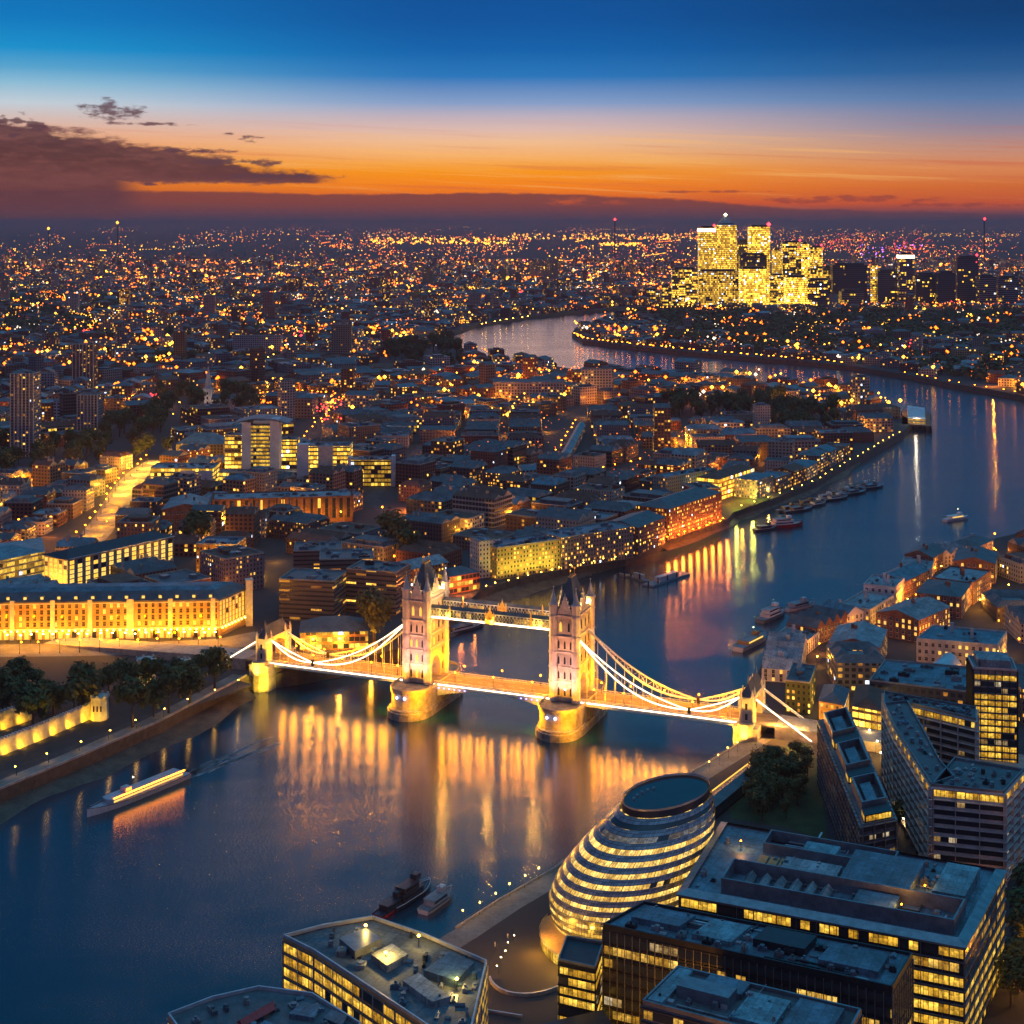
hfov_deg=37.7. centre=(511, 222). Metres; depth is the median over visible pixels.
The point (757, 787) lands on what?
broadleaf tree
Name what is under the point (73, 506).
city building
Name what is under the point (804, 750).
broadleaf tree
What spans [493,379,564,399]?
apartment building
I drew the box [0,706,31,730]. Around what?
fortress wall
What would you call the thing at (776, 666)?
warehouse
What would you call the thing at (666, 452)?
city building
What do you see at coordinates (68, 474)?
city building
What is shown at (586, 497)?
city building
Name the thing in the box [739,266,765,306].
docklands tower
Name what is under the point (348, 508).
window
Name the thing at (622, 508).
city building
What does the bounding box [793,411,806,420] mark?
broadleaf tree
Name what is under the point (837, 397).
broadleaf tree
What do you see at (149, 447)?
broadleaf tree
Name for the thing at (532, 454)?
city building
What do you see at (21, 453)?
broadleaf tree
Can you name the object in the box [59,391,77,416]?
city building
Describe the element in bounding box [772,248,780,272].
docklands tower
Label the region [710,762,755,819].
riverside pavilion
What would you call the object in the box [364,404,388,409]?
city building
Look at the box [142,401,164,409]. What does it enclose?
broadleaf tree
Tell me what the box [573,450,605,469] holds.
city building
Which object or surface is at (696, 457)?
city building
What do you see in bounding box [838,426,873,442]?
city building
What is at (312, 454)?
office building
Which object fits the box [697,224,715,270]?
docklands tower
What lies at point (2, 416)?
city building
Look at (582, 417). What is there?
road
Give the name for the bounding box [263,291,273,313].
tower block
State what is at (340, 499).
window
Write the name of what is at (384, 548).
city building
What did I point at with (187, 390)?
broadleaf tree
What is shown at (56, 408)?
tower block
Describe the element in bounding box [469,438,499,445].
city building
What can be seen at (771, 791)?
broadleaf tree
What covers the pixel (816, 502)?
barge
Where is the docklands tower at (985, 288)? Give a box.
[976,274,995,303]
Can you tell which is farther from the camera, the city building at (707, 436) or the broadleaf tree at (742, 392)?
the broadleaf tree at (742, 392)
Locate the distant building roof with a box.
[0,253,1023,407]
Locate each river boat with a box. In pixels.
[87,768,191,816]
[372,888,401,918]
[392,870,430,912]
[417,880,452,915]
[451,621,482,632]
[731,627,766,652]
[752,519,776,531]
[754,599,784,623]
[771,515,802,527]
[783,594,813,611]
[942,510,968,521]
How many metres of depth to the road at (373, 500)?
1380.05 m
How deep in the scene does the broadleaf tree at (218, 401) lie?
1950.04 m
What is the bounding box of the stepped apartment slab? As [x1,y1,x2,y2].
[817,707,897,850]
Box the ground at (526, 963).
[0,227,1023,1023]
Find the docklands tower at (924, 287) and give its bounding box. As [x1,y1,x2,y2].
[914,272,934,304]
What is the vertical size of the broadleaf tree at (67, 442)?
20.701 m
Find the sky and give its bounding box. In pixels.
[0,0,1023,226]
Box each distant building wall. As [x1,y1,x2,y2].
[0,254,1021,417]
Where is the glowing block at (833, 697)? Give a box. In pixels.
[818,684,849,719]
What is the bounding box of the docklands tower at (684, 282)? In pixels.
[671,267,697,305]
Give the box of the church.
[202,366,235,408]
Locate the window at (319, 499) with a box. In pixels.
[318,498,320,507]
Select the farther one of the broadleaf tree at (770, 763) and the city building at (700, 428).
the city building at (700, 428)
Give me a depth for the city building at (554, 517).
1168.36 m
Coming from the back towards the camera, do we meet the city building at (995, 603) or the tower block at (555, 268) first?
the tower block at (555, 268)
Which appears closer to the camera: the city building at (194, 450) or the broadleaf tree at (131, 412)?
the city building at (194, 450)
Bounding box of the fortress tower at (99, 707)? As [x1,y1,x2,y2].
[90,690,109,720]
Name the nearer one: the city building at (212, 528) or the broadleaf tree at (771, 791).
the broadleaf tree at (771, 791)
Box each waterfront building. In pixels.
[398,554,447,590]
[438,565,479,594]
[470,536,494,578]
[490,533,559,579]
[540,521,633,569]
[611,510,664,554]
[636,487,721,540]
[653,466,716,492]
[697,464,754,499]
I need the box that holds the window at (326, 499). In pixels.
[325,498,327,507]
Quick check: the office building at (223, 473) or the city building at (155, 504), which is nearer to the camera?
the city building at (155, 504)
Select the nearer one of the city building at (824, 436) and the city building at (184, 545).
the city building at (184, 545)
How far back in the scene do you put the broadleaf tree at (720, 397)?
1982.63 m
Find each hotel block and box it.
[279,568,345,620]
[293,541,341,568]
[319,548,373,569]
[346,560,410,615]
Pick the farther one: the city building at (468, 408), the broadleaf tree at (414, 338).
the broadleaf tree at (414, 338)
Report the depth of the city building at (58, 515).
1248.07 m
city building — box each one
[0,404,8,411]
[0,412,4,420]
[0,421,9,424]
[0,424,9,448]
[0,467,21,477]
[0,476,30,494]
[0,486,1,506]
[0,507,11,527]
[0,521,36,539]
[0,530,20,541]
[0,573,58,583]
[1,408,9,420]
[2,489,17,506]
[3,495,42,518]
[10,467,31,481]
[17,515,52,534]
[21,486,55,508]
[32,456,65,485]
[32,507,66,526]
[41,399,53,421]
[41,420,72,432]
[42,485,65,497]
[44,429,79,446]
[46,497,82,518]
[50,479,66,485]
[55,534,97,551]
[57,414,76,429]
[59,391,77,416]
[61,468,96,479]
[62,483,93,510]
[63,457,87,470]
[67,473,104,496]
[86,464,117,483]
[87,572,150,582]
[100,450,132,470]
[110,554,176,578]
[115,506,152,527]
[117,514,160,537]
[130,496,162,516]
[132,482,142,499]
[143,475,177,506]
[144,569,210,581]
[160,448,189,462]
[161,520,172,534]
[166,472,200,495]
[171,425,196,440]
[171,532,203,556]
[178,515,215,536]
[179,442,210,457]
[180,402,204,423]
[184,430,196,437]
[187,454,221,468]
[189,404,229,425]
[190,502,226,534]
[197,422,237,435]
[200,545,263,589]
[201,414,241,424]
[201,478,222,495]
[203,491,228,498]
[216,454,224,468]
[216,531,251,547]
[223,473,255,492]
[225,503,259,547]
[230,407,240,416]
[232,424,241,431]
[241,405,280,420]
[242,466,277,491]
[257,419,293,433]
[260,510,269,538]
[263,503,300,517]
[269,509,329,538]
[277,379,294,420]
[277,469,295,485]
[278,479,299,490]
[286,527,351,553]
[290,483,325,490]
[296,474,308,482]
[309,464,345,489]
[311,434,354,443]
[318,521,381,536]
[322,422,337,437]
[332,406,370,423]
[336,463,362,492]
[338,421,379,443]
[342,534,402,561]
[345,488,362,511]
[346,412,387,423]
[353,443,374,448]
[353,446,383,455]
[363,407,388,412]
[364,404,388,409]
[366,437,396,444]
[374,409,407,416]
[374,431,408,447]
[374,442,405,461]
[380,424,397,427]
[380,426,412,443]
[382,420,416,434]
[386,426,412,429]
[387,414,423,430]
[393,408,422,417]
[396,457,435,486]
[396,539,461,567]
[398,478,431,500]
[403,508,459,542]
[406,491,452,513]
[414,453,443,461]
[420,424,455,443]
[421,404,436,417]
[422,441,430,453]
[424,410,454,425]
[429,473,465,490]
[431,436,463,455]
[432,410,460,427]
[433,483,478,493]
[436,461,451,475]
[436,509,483,531]
[437,401,464,419]
[440,453,470,462]
[441,477,477,487]
[450,459,488,484]
[452,485,511,527]
[453,527,514,549]
[461,431,498,444]
[464,424,496,432]
[464,443,479,454]
[465,404,490,417]
[466,420,498,426]
[467,416,499,431]
[469,412,499,416]
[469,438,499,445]
[470,407,500,423]
[471,444,507,467]
[474,484,504,489]
[483,465,520,485]
[492,438,525,467]
[496,472,534,489]
[505,405,527,417]
[506,438,530,447]
[506,508,538,529]
[507,431,543,447]
[507,485,553,502]
[508,412,541,431]
[509,420,540,432]
[509,433,541,449]
[510,408,539,413]
[510,416,540,420]
[510,431,540,432]
[511,405,538,408]
[512,495,530,510]
[513,525,552,536]
[524,473,552,478]
[526,446,542,463]
[531,475,569,494]
[531,496,582,509]
[536,450,571,474]
[536,505,595,528]
[553,469,585,489]
[553,489,605,506]
[572,464,605,481]
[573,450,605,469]
[574,483,624,500]
[579,508,617,522]
[583,500,635,517]
[586,474,622,485]
[587,405,618,419]
[590,409,618,417]
[590,416,624,431]
[590,442,621,467]
[591,409,621,417]
[593,423,595,439]
[596,419,628,436]
[598,435,633,443]
[601,437,634,444]
[606,439,637,461]
[607,469,638,491]
[618,500,642,504]
[623,489,670,501]
[628,468,655,479]
[629,404,652,413]
[629,414,652,427]
[633,415,652,429]
[634,418,652,435]
[637,456,661,469]
[638,420,652,439]
[639,474,654,489]
[641,430,676,448]
[652,447,677,458]
[652,489,673,493]
[653,402,670,451]
[656,456,690,473]
[671,418,680,429]
[671,445,706,467]
[682,482,720,490]
[685,424,721,447]
[689,417,701,423]
[690,433,724,447]
[694,416,700,423]
[695,438,735,453]
[701,415,736,423]
[707,452,732,469]
[707,455,718,469]
[710,419,744,427]
[719,427,756,439]
[721,411,751,415]
[721,462,745,468]
[726,459,749,465]
[728,453,755,469]
[731,415,751,427]
[732,443,759,466]
[733,434,770,460]
[750,424,790,437]
[752,402,770,424]
[764,456,790,471]
[768,437,793,461]
[777,435,820,459]
[784,419,821,434]
[793,425,831,436]
[814,429,852,452]
[826,420,863,428]
[826,641,884,690]
[837,407,846,419]
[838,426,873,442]
[847,403,882,420]
[857,411,892,431]
[981,589,1023,622]
[997,552,1023,583]
[1005,603,1023,643]
[1008,537,1023,552]
[1015,664,1023,724]
[1016,529,1023,537]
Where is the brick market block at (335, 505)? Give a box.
[212,489,352,521]
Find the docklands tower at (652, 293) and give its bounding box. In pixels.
[642,288,659,301]
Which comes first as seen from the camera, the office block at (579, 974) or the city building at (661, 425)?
the office block at (579, 974)
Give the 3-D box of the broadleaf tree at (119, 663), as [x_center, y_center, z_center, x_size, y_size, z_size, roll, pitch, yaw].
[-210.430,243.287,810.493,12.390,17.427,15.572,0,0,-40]
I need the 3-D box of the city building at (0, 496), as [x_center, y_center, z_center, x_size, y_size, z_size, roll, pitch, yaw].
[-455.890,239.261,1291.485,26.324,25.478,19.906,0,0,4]
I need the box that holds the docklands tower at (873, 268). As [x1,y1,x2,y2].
[871,263,876,302]
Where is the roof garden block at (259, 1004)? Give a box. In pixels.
[166,985,360,1023]
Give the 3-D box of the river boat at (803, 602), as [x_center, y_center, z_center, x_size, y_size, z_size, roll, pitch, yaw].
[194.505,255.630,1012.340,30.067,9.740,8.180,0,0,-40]
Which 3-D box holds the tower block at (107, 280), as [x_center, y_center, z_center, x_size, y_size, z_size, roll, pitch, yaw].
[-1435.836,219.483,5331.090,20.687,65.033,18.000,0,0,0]
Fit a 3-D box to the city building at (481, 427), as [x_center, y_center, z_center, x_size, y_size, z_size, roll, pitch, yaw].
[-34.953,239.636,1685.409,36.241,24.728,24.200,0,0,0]
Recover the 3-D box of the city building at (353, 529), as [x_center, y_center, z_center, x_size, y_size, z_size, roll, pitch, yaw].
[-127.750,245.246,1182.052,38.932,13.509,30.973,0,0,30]
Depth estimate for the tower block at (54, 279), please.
5402.73 m
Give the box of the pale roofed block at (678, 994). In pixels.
[640,965,863,1023]
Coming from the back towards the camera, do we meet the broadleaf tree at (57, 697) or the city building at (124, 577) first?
the city building at (124, 577)
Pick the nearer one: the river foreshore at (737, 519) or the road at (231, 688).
the road at (231, 688)
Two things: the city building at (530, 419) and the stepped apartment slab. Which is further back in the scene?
the city building at (530, 419)
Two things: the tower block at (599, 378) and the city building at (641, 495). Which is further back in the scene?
the tower block at (599, 378)
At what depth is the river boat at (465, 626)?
954.44 m
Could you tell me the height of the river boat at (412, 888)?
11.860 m
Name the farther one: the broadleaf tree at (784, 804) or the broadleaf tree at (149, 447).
the broadleaf tree at (149, 447)
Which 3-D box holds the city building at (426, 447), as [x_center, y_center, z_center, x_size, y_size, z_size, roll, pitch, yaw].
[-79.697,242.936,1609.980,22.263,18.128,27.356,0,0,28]
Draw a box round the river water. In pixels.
[0,308,1023,1023]
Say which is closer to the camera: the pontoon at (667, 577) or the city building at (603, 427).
the pontoon at (667, 577)
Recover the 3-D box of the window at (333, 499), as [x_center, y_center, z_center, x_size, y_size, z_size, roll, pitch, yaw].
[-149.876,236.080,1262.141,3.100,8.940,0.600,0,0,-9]
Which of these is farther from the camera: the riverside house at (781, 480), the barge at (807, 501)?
the riverside house at (781, 480)
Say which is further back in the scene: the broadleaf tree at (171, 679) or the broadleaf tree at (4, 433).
the broadleaf tree at (4, 433)
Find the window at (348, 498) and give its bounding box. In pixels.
[347,497,349,506]
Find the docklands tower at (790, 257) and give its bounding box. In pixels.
[781,239,800,275]
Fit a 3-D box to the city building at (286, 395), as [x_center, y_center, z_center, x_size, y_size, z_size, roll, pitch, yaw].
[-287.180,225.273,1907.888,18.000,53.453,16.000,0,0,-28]
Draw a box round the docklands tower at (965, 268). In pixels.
[953,254,977,302]
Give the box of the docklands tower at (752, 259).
[738,253,766,304]
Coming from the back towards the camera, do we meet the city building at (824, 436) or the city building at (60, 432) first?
the city building at (60, 432)
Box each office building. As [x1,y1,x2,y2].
[43,531,175,583]
[151,462,218,480]
[176,432,224,455]
[196,536,245,571]
[219,469,296,482]
[225,431,241,468]
[282,436,299,468]
[297,441,352,477]
[299,616,368,650]
[348,454,395,486]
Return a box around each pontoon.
[616,569,649,582]
[642,570,690,587]
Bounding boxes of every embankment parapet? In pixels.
[0,674,246,789]
[455,739,743,928]
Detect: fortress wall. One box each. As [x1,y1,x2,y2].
[0,702,90,755]
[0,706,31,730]
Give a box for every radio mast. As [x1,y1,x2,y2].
[116,221,118,253]
[613,218,615,257]
[983,218,985,260]
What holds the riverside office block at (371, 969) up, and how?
on the ground at (526, 963)
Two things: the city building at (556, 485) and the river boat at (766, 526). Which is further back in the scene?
the city building at (556, 485)
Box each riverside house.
[734,472,772,498]
[762,470,790,492]
[771,463,805,485]
[788,459,817,480]
[796,448,827,473]
[811,444,835,467]
[826,442,849,458]
[830,445,844,462]
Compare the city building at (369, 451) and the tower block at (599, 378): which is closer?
the city building at (369, 451)
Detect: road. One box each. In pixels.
[0,632,258,656]
[0,681,253,779]
[78,460,159,541]
[262,397,344,439]
[267,345,286,358]
[365,445,421,524]
[553,409,587,451]
[606,465,636,475]
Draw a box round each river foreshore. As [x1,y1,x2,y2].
[0,687,255,823]
[449,572,591,637]
[663,462,860,549]
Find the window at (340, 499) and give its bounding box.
[339,498,342,506]
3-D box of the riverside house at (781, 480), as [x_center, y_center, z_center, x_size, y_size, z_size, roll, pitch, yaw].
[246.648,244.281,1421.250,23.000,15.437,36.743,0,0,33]
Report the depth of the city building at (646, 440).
1672.89 m
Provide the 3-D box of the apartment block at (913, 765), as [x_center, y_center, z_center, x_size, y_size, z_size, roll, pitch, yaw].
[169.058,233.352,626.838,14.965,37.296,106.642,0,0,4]
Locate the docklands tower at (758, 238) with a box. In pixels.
[748,222,770,303]
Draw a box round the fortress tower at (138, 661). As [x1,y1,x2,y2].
[136,654,155,685]
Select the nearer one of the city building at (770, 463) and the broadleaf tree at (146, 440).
the city building at (770, 463)
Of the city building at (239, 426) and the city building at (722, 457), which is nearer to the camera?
the city building at (722, 457)
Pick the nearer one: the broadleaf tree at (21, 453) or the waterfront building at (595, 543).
the waterfront building at (595, 543)
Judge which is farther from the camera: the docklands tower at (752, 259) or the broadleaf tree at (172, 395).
the docklands tower at (752, 259)
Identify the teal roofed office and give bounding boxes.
[0,537,44,579]
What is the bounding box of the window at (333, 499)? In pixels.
[332,498,335,508]
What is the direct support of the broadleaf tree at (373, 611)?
on the ground at (526, 963)
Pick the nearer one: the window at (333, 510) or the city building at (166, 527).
the city building at (166, 527)
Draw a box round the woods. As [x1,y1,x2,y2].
[0,247,1023,378]
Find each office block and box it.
[281,915,487,1023]
[557,935,601,1019]
[601,901,913,1023]
[676,821,1006,1023]
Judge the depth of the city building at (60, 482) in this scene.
1387.86 m
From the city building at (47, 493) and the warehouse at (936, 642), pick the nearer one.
the warehouse at (936, 642)
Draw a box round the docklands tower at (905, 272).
[897,252,914,302]
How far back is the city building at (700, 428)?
1673.17 m
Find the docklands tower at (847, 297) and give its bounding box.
[839,289,863,307]
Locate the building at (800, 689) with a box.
[785,662,815,714]
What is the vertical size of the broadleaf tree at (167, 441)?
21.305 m
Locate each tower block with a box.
[0,275,9,299]
[10,371,40,456]
[41,372,58,387]
[51,273,58,286]
[52,399,58,420]
[65,293,79,314]
[72,343,97,389]
[77,392,102,440]
[99,311,122,330]
[104,275,111,286]
[119,288,129,304]
[173,330,186,357]
[204,294,215,313]
[233,334,282,353]
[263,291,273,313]
[313,290,326,308]
[331,323,351,354]
[393,300,408,307]
[413,290,419,298]
[422,266,433,283]
[470,292,480,304]
[488,292,498,302]
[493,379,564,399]
[501,268,505,280]
[529,261,535,277]
[537,260,543,276]
[545,259,551,277]
[553,259,557,278]
[581,368,612,388]
[618,286,635,297]
[950,347,980,358]
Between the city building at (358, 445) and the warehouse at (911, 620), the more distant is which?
the city building at (358, 445)
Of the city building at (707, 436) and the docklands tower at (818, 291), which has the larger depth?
the docklands tower at (818, 291)
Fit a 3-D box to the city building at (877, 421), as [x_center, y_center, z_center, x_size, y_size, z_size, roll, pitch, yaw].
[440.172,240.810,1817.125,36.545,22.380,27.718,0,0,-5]
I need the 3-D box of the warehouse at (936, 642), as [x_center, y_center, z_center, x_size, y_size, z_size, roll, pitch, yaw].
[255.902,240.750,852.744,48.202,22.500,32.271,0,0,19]
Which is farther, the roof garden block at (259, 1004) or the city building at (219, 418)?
the city building at (219, 418)
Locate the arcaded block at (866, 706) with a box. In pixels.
[851,685,884,729]
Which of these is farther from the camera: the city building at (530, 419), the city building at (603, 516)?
the city building at (530, 419)
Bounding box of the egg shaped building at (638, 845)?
[539,773,714,963]
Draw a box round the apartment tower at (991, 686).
[966,650,1017,762]
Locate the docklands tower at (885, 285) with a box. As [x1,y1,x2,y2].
[875,269,896,303]
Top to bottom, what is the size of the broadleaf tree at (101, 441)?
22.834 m
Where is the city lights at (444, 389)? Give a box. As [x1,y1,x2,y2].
[1,224,1023,416]
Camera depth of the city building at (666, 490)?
1339.20 m
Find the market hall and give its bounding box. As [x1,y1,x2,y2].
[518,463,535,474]
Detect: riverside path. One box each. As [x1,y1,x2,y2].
[0,674,241,786]
[440,733,774,947]
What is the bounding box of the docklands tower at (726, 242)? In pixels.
[714,213,736,270]
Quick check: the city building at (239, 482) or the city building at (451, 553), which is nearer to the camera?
the city building at (451, 553)
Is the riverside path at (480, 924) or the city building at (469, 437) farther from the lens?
the city building at (469, 437)
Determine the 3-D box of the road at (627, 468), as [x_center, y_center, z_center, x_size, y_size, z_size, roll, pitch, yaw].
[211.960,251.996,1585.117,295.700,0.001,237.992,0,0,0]
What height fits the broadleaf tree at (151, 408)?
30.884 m
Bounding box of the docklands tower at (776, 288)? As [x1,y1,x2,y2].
[769,273,784,303]
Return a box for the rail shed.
[562,421,585,456]
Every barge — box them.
[774,502,798,512]
[781,503,811,513]
[794,495,812,505]
[804,495,825,506]
[813,491,834,499]
[821,492,847,501]
[832,486,848,493]
[841,487,865,495]
[850,480,869,488]
[859,481,882,489]
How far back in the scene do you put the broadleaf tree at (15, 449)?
1546.13 m
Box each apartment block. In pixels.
[881,691,978,777]
[881,700,953,857]
[927,757,1023,887]
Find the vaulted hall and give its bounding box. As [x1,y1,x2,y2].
[933,652,961,665]
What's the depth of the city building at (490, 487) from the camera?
1358.86 m
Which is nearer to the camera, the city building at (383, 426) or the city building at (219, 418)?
the city building at (383, 426)
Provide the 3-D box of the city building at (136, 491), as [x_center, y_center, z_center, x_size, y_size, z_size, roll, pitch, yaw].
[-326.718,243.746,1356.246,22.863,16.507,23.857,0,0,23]
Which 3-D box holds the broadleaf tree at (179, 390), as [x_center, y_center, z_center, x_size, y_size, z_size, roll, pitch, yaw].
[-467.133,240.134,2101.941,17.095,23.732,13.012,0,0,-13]
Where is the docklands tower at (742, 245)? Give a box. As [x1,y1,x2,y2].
[737,239,747,270]
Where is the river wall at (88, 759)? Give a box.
[0,305,1023,802]
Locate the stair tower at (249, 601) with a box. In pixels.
[245,578,252,625]
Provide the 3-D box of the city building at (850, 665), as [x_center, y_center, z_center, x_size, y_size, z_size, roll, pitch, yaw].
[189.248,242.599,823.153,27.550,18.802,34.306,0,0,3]
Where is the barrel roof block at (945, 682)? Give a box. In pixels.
[869,659,965,703]
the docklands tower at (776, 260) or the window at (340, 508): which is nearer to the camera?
the window at (340, 508)
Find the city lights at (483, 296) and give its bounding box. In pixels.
[1,224,1023,472]
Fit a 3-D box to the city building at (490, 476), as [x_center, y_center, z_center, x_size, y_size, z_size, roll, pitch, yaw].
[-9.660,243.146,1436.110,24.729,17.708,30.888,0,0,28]
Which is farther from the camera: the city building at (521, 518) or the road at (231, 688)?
the city building at (521, 518)
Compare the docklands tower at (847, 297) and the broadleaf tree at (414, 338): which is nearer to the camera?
the broadleaf tree at (414, 338)
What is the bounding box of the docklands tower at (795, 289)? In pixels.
[784,275,806,304]
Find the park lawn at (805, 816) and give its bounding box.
[728,743,825,838]
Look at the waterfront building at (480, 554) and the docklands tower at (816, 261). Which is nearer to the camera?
the waterfront building at (480, 554)
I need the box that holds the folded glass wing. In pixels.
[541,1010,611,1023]
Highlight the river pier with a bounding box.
[901,405,931,431]
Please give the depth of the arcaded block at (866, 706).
737.34 m
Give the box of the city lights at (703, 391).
[13,224,1010,411]
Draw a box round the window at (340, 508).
[339,507,342,517]
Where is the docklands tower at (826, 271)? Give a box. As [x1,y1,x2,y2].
[823,266,829,279]
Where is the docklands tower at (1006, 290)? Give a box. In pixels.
[996,275,1017,305]
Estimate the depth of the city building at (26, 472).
1455.26 m
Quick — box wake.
[189,737,282,778]
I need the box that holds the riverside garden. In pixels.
[723,496,772,511]
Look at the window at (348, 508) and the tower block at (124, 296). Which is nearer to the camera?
the window at (348, 508)
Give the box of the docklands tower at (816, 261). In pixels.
[810,244,822,277]
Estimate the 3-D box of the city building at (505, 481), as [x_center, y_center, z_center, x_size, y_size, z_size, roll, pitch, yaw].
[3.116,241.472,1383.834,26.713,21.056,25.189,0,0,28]
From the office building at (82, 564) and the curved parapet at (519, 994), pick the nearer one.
the curved parapet at (519, 994)
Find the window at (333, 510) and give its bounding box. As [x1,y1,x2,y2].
[332,507,335,517]
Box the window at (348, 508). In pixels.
[346,507,349,517]
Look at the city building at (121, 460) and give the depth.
1530.76 m
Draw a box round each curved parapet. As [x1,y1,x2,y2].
[488,1009,521,1018]
[489,976,557,996]
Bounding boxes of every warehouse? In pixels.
[0,581,245,640]
[161,493,209,531]
[761,650,803,682]
[766,631,806,663]
[779,624,819,653]
[787,605,847,643]
[822,599,863,622]
[828,621,886,657]
[842,589,893,623]
[863,572,904,603]
[876,596,950,642]
[880,561,928,599]
[902,555,934,578]
[904,543,943,573]
[916,579,970,618]
[916,622,1006,665]
[931,565,990,604]
[933,541,966,567]
[952,533,992,550]
[953,545,997,583]
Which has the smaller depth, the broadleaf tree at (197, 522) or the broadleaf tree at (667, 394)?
the broadleaf tree at (197, 522)
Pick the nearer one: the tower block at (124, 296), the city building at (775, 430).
the city building at (775, 430)
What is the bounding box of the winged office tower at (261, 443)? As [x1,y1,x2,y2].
[233,414,292,468]
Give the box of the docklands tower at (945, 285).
[934,270,955,303]
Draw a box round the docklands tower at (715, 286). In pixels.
[698,269,737,306]
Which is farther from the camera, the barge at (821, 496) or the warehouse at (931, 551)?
the barge at (821, 496)
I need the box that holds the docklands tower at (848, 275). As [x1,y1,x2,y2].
[830,263,866,303]
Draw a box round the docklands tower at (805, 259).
[801,242,809,279]
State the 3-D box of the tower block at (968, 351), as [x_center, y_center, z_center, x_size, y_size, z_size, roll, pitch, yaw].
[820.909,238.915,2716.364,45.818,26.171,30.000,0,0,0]
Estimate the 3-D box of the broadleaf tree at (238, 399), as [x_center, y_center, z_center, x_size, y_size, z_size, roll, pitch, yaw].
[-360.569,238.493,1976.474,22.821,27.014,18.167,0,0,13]
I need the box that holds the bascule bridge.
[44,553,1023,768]
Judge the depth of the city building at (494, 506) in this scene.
1250.09 m
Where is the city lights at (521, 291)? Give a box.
[10,224,1022,419]
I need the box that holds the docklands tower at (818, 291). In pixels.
[807,278,830,307]
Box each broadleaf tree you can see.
[0,428,9,447]
[0,451,10,468]
[0,667,22,709]
[2,448,14,468]
[3,655,34,678]
[4,655,33,678]
[9,455,17,467]
[10,444,19,466]
[12,683,51,724]
[13,672,28,699]
[17,447,26,463]
[18,680,35,694]
[27,667,45,684]
[29,447,46,458]
[29,455,44,467]
[33,437,56,456]
[33,676,54,692]
[40,680,66,715]
[41,432,45,440]
[46,430,62,455]
[61,439,75,447]
[62,427,75,441]
[62,444,81,458]
[62,661,107,705]
[64,438,84,452]
[67,431,82,439]
[68,451,82,459]
[70,686,83,708]
[77,425,100,453]
[78,433,94,459]
[81,660,97,669]
[92,445,105,460]
[95,436,107,447]
[97,430,112,451]
[98,420,112,432]
[98,663,123,701]
[102,413,115,425]
[104,409,118,423]
[112,656,135,684]
[112,673,150,727]
[113,409,133,433]
[114,413,125,436]
[118,663,143,683]
[119,407,133,425]
[125,425,139,443]
[130,442,143,458]
[135,413,151,432]
[136,432,154,458]
[138,400,156,412]
[139,657,155,683]
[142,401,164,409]
[144,433,155,453]
[145,414,165,435]
[146,405,160,429]
[147,405,170,432]
[147,655,165,676]
[147,679,169,716]
[149,395,164,406]
[152,662,183,712]
[153,392,167,399]
[154,381,165,388]
[155,386,167,393]
[160,397,173,408]
[160,435,174,449]
[165,390,179,407]
[168,657,186,668]
[169,660,207,703]
[173,380,183,389]
[173,386,183,401]
[180,509,215,536]
[182,379,194,388]
[182,385,197,399]
[187,396,198,404]
[187,652,204,683]
[191,387,205,402]
[196,644,232,687]
[211,396,228,405]
[218,378,232,391]
[219,389,230,400]
[228,380,241,393]
[230,394,246,406]
[233,380,246,394]
[239,389,252,402]
[244,398,258,405]
[247,386,257,394]
[249,392,263,402]
[355,584,395,642]
[375,506,410,538]
[383,336,396,359]
[389,346,400,360]
[392,525,422,548]
[398,335,410,356]
[408,334,419,342]
[408,351,421,360]
[412,345,425,358]
[416,336,430,353]
[426,330,439,351]
[434,337,449,350]
[438,328,454,338]
[449,337,463,360]
[450,355,455,364]
[455,351,463,362]
[660,386,675,401]
[668,394,686,416]
[670,399,679,417]
[671,405,676,417]
[673,386,686,407]
[674,391,689,412]
[686,386,696,394]
[686,392,697,412]
[688,397,704,407]
[692,391,700,399]
[694,401,707,415]
[704,394,720,412]
[707,398,718,415]
[714,392,727,411]
[721,392,737,410]
[722,398,732,410]
[731,403,741,410]
[735,393,753,410]
[736,388,749,397]
[741,776,760,806]
[744,396,755,410]
[744,763,763,779]
[745,784,764,812]
[747,754,766,769]
[749,790,772,819]
[750,744,776,760]
[750,766,767,786]
[753,389,763,401]
[753,770,780,805]
[754,384,774,396]
[757,396,772,408]
[760,757,778,774]
[762,391,773,403]
[763,782,780,809]
[771,402,786,422]
[771,409,778,423]
[772,399,778,414]
[772,744,782,759]
[772,755,787,777]
[773,383,787,397]
[774,758,794,777]
[775,778,786,803]
[776,393,793,403]
[777,409,793,422]
[778,414,789,424]
[778,796,790,817]
[781,394,799,405]
[786,751,799,758]
[787,755,798,775]
[787,777,807,805]
[788,739,803,760]
[789,759,806,778]
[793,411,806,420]
[793,772,808,787]
[799,397,812,411]
[800,746,813,758]
[800,753,813,775]
[804,416,816,419]
[807,396,817,415]
[812,402,826,417]
[819,413,830,426]
[824,393,840,406]
[827,407,837,419]
[828,397,837,418]
[888,797,904,813]
[892,802,904,823]
[993,948,1023,1007]
[1000,941,1023,991]
[1005,885,1023,926]
[1005,899,1023,938]
[1005,935,1023,951]
[1010,864,1023,887]
[1014,857,1023,878]
[1016,954,1023,989]
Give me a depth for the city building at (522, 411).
1877.87 m
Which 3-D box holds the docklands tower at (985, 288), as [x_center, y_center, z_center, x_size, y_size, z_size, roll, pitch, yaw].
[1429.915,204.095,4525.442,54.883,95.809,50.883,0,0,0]
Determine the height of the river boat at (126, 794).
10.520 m
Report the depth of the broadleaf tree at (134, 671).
802.32 m
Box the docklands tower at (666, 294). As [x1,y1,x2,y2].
[661,284,671,305]

